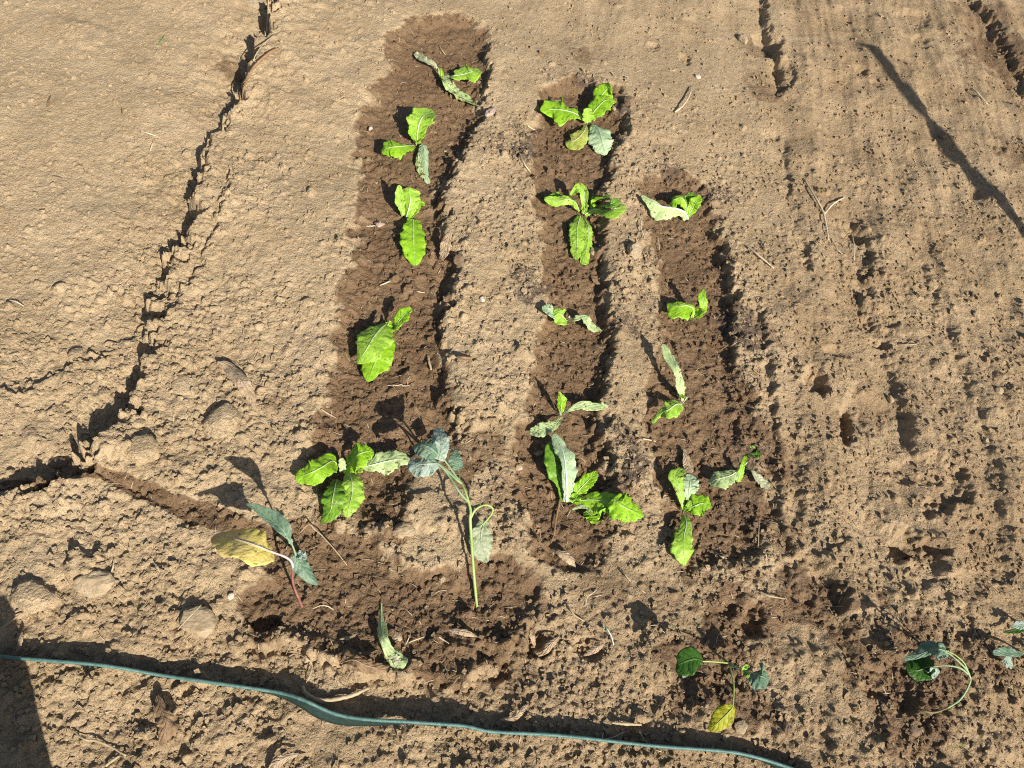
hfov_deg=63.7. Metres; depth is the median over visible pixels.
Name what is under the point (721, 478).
lettuce seedling
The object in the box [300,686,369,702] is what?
stalk
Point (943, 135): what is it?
pebble
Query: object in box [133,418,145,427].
soil clod
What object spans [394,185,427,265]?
lettuce seedling
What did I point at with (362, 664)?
dry leaf
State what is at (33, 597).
soil clod
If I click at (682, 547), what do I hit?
lettuce seedling
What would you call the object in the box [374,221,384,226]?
dry leaf
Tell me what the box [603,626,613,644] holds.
dried sprout
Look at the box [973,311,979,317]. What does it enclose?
pebble
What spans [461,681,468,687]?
soil clod
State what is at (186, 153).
soil clod
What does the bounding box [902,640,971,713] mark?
cabbage seedling
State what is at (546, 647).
dry leaf
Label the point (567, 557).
dry leaf
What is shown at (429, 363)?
twig
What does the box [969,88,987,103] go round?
straw
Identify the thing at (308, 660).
root
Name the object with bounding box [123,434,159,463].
soil clod
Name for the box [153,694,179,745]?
dry leaf
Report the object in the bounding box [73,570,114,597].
stone
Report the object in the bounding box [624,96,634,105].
soil clod
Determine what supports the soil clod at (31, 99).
on the ground
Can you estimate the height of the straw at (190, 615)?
0.022 m
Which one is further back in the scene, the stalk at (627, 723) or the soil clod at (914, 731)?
the soil clod at (914, 731)
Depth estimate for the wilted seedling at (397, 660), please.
1.21 m
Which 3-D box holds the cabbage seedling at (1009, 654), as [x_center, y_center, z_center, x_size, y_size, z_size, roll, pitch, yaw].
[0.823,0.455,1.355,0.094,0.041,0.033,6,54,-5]
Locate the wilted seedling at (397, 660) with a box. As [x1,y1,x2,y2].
[377,602,407,670]
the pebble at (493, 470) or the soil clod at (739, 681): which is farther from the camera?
the pebble at (493, 470)
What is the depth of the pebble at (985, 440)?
1.62 m
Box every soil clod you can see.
[12,581,55,613]
[27,97,34,101]
[48,456,66,468]
[51,651,65,659]
[67,348,83,362]
[98,389,110,398]
[106,10,113,14]
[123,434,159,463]
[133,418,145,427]
[156,340,165,346]
[171,374,194,395]
[181,149,191,157]
[202,403,239,438]
[214,145,221,150]
[223,14,230,20]
[235,173,242,179]
[453,254,463,265]
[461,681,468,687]
[465,285,472,290]
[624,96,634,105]
[737,677,742,684]
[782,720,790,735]
[887,395,893,402]
[909,726,919,736]
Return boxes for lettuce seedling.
[295,440,409,522]
[354,306,412,380]
[381,108,435,183]
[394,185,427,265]
[414,52,480,105]
[529,392,607,437]
[540,81,615,155]
[542,304,601,331]
[542,433,643,542]
[544,184,626,264]
[641,192,701,220]
[651,343,686,423]
[667,289,708,320]
[668,467,711,565]
[708,445,769,488]
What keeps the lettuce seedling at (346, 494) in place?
on the ground
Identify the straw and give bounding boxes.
[0,612,22,629]
[177,605,200,629]
[566,603,584,621]
[674,86,691,112]
[745,245,773,268]
[760,591,784,598]
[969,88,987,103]
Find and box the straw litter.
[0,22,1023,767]
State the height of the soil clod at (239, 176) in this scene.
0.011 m
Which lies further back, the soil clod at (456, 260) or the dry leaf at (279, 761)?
the soil clod at (456, 260)
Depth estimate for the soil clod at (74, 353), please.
1.45 m
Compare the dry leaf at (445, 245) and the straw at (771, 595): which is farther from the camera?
the dry leaf at (445, 245)
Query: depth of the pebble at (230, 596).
1.24 m
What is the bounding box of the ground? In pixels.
[0,0,1023,767]
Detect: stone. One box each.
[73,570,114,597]
[179,606,216,637]
[246,0,267,9]
[391,632,401,641]
[392,521,415,538]
[626,241,641,259]
[734,720,747,733]
[737,33,747,43]
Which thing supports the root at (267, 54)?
on the ground
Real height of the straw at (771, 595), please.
0.008 m
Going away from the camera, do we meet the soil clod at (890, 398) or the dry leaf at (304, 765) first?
the dry leaf at (304, 765)
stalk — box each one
[298,524,346,564]
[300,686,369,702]
[611,722,641,725]
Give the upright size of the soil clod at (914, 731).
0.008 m
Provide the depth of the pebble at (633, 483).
1.45 m
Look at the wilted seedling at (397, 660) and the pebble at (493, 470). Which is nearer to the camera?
the wilted seedling at (397, 660)
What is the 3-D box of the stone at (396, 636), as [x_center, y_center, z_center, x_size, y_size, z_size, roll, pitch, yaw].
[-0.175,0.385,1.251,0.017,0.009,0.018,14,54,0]
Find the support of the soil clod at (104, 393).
on the ground
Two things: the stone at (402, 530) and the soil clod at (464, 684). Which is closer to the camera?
the soil clod at (464, 684)
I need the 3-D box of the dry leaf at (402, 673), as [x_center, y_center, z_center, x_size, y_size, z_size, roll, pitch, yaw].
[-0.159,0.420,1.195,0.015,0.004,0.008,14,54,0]
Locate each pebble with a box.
[227,593,233,599]
[438,575,445,582]
[490,468,496,472]
[630,480,635,487]
[939,133,946,138]
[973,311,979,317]
[983,437,989,445]
[994,387,1003,394]
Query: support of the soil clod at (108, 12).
on the ground
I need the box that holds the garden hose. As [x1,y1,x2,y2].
[0,655,793,767]
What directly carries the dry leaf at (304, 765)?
on the ground
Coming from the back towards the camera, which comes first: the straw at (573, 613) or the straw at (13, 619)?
the straw at (573, 613)
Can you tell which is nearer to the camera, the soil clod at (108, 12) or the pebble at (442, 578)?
the pebble at (442, 578)
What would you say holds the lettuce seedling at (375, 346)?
on the ground
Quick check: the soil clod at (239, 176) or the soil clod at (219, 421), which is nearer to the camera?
the soil clod at (219, 421)
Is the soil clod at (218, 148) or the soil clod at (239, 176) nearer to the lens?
the soil clod at (239, 176)
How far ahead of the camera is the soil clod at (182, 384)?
1.42 m
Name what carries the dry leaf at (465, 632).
on the ground
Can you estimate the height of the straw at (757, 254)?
0.011 m
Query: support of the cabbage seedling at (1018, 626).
on the ground
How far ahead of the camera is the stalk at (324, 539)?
1.31 m
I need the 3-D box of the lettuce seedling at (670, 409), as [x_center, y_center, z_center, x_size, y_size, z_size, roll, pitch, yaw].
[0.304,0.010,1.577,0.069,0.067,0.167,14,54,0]
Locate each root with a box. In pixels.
[242,34,279,98]
[289,653,312,684]
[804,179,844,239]
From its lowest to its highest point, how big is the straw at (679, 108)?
0.014 m
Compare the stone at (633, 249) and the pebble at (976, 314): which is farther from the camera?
the pebble at (976, 314)
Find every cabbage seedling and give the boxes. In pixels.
[212,503,317,607]
[408,428,494,609]
[675,646,768,731]
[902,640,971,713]
[992,646,1023,668]
[1003,620,1023,633]
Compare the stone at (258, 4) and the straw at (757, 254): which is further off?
the stone at (258, 4)
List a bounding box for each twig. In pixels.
[71,729,126,756]
[105,755,119,766]
[427,355,431,369]
[456,355,472,358]
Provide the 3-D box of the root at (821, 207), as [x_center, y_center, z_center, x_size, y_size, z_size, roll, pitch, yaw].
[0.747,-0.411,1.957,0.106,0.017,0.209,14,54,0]
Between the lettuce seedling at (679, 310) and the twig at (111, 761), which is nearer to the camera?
the twig at (111, 761)
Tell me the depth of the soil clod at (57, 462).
1.34 m
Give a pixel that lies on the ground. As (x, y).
(612, 48)
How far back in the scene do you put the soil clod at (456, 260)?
1.68 m
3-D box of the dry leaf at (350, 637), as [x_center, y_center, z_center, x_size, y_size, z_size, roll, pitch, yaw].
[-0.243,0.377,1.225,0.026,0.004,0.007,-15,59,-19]
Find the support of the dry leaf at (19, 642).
on the ground
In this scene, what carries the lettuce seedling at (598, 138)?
on the ground
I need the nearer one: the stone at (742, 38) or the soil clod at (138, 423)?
the soil clod at (138, 423)
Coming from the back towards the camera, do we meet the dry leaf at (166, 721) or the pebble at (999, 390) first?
the pebble at (999, 390)
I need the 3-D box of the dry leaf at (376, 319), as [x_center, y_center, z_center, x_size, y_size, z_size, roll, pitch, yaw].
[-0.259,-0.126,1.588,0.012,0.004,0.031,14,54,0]
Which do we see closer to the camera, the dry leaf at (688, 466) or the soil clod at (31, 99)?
the dry leaf at (688, 466)
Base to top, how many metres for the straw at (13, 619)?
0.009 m
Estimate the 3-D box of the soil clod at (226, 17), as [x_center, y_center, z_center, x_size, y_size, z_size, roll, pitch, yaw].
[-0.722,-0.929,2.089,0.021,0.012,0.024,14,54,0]
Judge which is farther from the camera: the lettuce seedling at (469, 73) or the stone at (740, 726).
the lettuce seedling at (469, 73)
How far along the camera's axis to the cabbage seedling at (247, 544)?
1.19 m
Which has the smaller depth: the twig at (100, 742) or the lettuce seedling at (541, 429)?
the twig at (100, 742)
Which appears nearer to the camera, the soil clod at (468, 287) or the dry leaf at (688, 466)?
the dry leaf at (688, 466)
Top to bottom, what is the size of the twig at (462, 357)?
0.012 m
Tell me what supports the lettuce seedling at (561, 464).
on the ground
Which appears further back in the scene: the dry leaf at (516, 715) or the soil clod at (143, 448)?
the soil clod at (143, 448)
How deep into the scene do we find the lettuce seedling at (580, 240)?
1.82 m
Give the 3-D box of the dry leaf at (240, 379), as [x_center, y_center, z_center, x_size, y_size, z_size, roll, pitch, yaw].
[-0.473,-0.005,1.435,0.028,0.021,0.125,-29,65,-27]
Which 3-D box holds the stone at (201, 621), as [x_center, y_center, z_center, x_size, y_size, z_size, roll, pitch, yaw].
[-0.459,0.346,1.206,0.054,0.018,0.045,14,54,0]
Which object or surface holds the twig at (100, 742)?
on the ground
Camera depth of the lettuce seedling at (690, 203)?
1.88 m
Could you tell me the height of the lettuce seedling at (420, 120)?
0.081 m
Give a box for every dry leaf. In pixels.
[16,632,22,653]
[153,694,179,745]
[217,360,255,407]
[268,753,298,767]
[296,763,310,767]
[340,633,356,639]
[340,655,389,675]
[373,313,380,324]
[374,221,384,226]
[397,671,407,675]
[439,230,451,260]
[447,629,477,636]
[485,106,495,116]
[500,703,528,721]
[530,630,535,645]
[533,636,559,655]
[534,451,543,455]
[551,548,575,566]
[583,643,604,655]
[591,275,599,284]
[683,448,693,473]
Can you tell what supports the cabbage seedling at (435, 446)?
on the ground
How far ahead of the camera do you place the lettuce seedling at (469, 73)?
2.06 m
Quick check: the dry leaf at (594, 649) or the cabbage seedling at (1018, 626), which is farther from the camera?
the cabbage seedling at (1018, 626)
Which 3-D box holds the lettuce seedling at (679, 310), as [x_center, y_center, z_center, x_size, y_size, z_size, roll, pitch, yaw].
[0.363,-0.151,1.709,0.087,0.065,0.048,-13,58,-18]
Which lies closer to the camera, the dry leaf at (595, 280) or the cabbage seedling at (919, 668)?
the cabbage seedling at (919, 668)
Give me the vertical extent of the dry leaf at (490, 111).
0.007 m
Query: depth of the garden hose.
1.16 m
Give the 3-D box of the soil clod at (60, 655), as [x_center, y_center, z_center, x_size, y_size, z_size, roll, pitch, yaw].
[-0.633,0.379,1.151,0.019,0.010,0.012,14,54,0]
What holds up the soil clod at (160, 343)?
on the ground
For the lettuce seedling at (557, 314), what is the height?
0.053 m
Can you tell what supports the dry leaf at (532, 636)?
on the ground
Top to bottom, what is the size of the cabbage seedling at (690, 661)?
0.081 m

